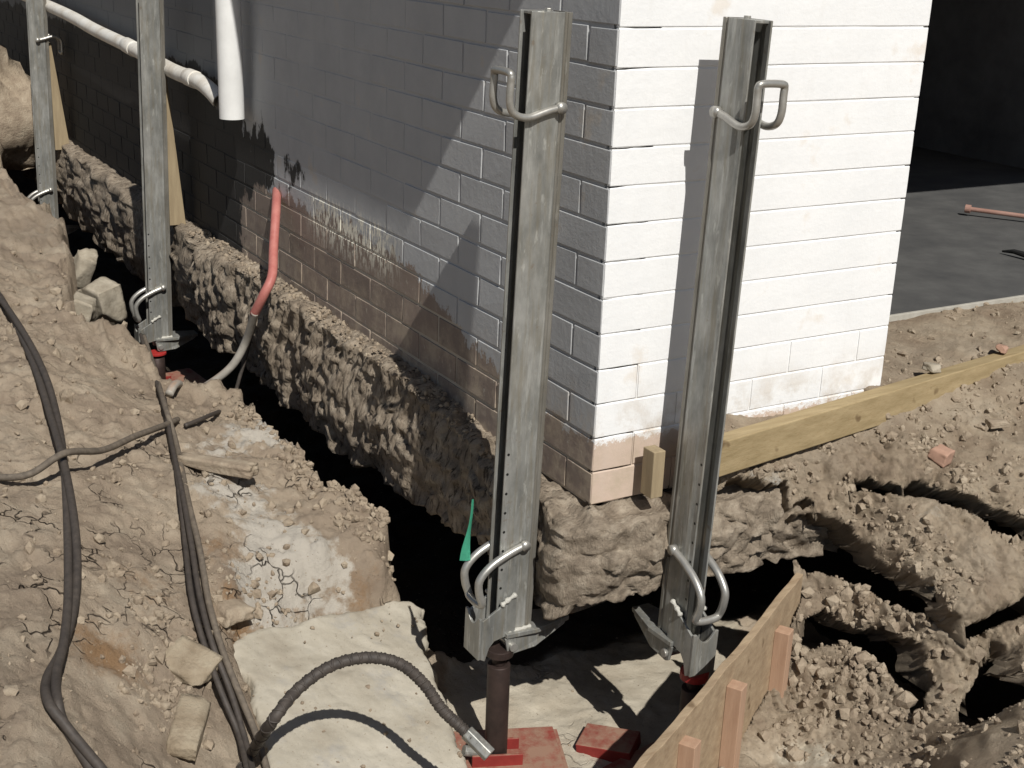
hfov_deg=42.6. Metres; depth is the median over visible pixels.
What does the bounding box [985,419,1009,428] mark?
brick piece
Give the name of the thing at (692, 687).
hydraulic jack
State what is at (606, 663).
soil bank
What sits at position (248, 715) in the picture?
hydraulic hose
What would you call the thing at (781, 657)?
timber stake
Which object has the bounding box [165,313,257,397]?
grey hose
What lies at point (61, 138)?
timber wedge
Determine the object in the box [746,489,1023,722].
pit floor
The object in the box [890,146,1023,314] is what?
porch floor
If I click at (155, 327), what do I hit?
steel post
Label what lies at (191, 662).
flat stone
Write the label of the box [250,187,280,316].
red hose
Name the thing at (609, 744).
red block
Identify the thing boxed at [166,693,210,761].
flat stone
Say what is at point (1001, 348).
brick piece
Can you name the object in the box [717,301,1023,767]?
soil slope
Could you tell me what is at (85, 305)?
rubble block
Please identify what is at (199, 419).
black cable
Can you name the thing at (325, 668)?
hydraulic hose
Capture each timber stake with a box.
[677,735,700,767]
[718,679,747,767]
[768,625,793,697]
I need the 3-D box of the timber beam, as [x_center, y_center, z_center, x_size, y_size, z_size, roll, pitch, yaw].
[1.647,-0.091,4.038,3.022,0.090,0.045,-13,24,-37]
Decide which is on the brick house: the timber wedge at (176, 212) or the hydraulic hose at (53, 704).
the timber wedge at (176, 212)
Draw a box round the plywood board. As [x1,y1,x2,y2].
[633,573,802,767]
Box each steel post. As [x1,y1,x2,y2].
[26,0,78,234]
[129,0,197,350]
[460,8,572,660]
[632,15,788,676]
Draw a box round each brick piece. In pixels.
[922,362,940,372]
[927,444,954,467]
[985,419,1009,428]
[995,344,1008,353]
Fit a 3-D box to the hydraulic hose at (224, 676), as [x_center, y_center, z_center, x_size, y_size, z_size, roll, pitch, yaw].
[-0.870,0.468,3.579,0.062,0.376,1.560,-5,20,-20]
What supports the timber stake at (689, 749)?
on the soil bank
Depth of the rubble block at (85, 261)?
6.26 m
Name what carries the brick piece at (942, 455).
on the soil slope
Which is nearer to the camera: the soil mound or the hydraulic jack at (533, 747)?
the hydraulic jack at (533, 747)
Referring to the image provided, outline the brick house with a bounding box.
[0,0,1023,619]
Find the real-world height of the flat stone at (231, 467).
0.037 m
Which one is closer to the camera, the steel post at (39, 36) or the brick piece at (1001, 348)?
the brick piece at (1001, 348)
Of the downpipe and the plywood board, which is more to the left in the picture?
the downpipe
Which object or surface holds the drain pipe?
attached to the brick house
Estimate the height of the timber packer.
0.120 m
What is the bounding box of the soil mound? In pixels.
[0,44,35,171]
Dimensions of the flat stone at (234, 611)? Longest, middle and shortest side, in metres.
0.107 x 0.095 x 0.054 m
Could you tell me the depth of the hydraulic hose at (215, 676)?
3.24 m
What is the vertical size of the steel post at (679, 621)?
1.547 m
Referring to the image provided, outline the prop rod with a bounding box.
[964,204,1023,218]
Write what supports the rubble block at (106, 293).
on the soil bank
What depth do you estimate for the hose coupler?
2.93 m
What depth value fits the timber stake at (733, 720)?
2.87 m
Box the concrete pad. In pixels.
[233,601,467,767]
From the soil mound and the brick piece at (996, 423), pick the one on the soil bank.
the soil mound
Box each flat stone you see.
[166,635,222,685]
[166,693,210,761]
[177,452,258,478]
[215,598,255,627]
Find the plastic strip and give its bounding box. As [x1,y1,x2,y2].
[460,499,473,560]
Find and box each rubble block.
[74,248,97,288]
[74,291,96,321]
[77,277,126,322]
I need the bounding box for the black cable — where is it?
[183,326,255,427]
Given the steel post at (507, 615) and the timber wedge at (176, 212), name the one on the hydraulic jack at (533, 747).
the steel post at (507, 615)
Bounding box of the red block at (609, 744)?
[576,723,640,761]
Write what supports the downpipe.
attached to the brick house
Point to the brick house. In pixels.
(372, 140)
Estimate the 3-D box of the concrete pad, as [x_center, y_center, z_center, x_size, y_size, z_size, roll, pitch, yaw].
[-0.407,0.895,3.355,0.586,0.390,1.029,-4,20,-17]
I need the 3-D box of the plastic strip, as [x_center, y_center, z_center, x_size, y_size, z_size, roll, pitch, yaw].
[-0.108,0.351,3.159,0.031,0.163,0.014,-9,22,-29]
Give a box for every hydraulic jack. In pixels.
[151,349,206,383]
[454,640,567,767]
[603,665,708,767]
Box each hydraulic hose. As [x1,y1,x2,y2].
[0,292,107,767]
[0,417,179,480]
[139,333,248,767]
[143,334,269,767]
[164,397,254,767]
[236,651,476,767]
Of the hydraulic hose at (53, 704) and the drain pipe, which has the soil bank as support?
the hydraulic hose at (53, 704)
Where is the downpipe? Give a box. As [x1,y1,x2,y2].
[215,0,244,119]
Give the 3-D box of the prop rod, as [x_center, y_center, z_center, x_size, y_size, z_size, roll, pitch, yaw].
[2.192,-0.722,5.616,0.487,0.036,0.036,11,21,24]
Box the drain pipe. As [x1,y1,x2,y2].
[22,0,218,109]
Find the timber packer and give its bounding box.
[640,445,665,498]
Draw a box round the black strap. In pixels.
[1002,249,1023,256]
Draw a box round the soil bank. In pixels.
[0,155,979,767]
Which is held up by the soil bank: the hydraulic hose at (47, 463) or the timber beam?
the hydraulic hose at (47, 463)
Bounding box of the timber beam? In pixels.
[719,345,1023,476]
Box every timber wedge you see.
[49,43,68,149]
[166,77,185,225]
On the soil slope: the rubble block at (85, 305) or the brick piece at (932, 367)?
the brick piece at (932, 367)
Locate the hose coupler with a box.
[462,727,494,760]
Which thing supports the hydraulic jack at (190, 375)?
on the soil bank
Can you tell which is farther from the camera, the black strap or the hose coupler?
the black strap

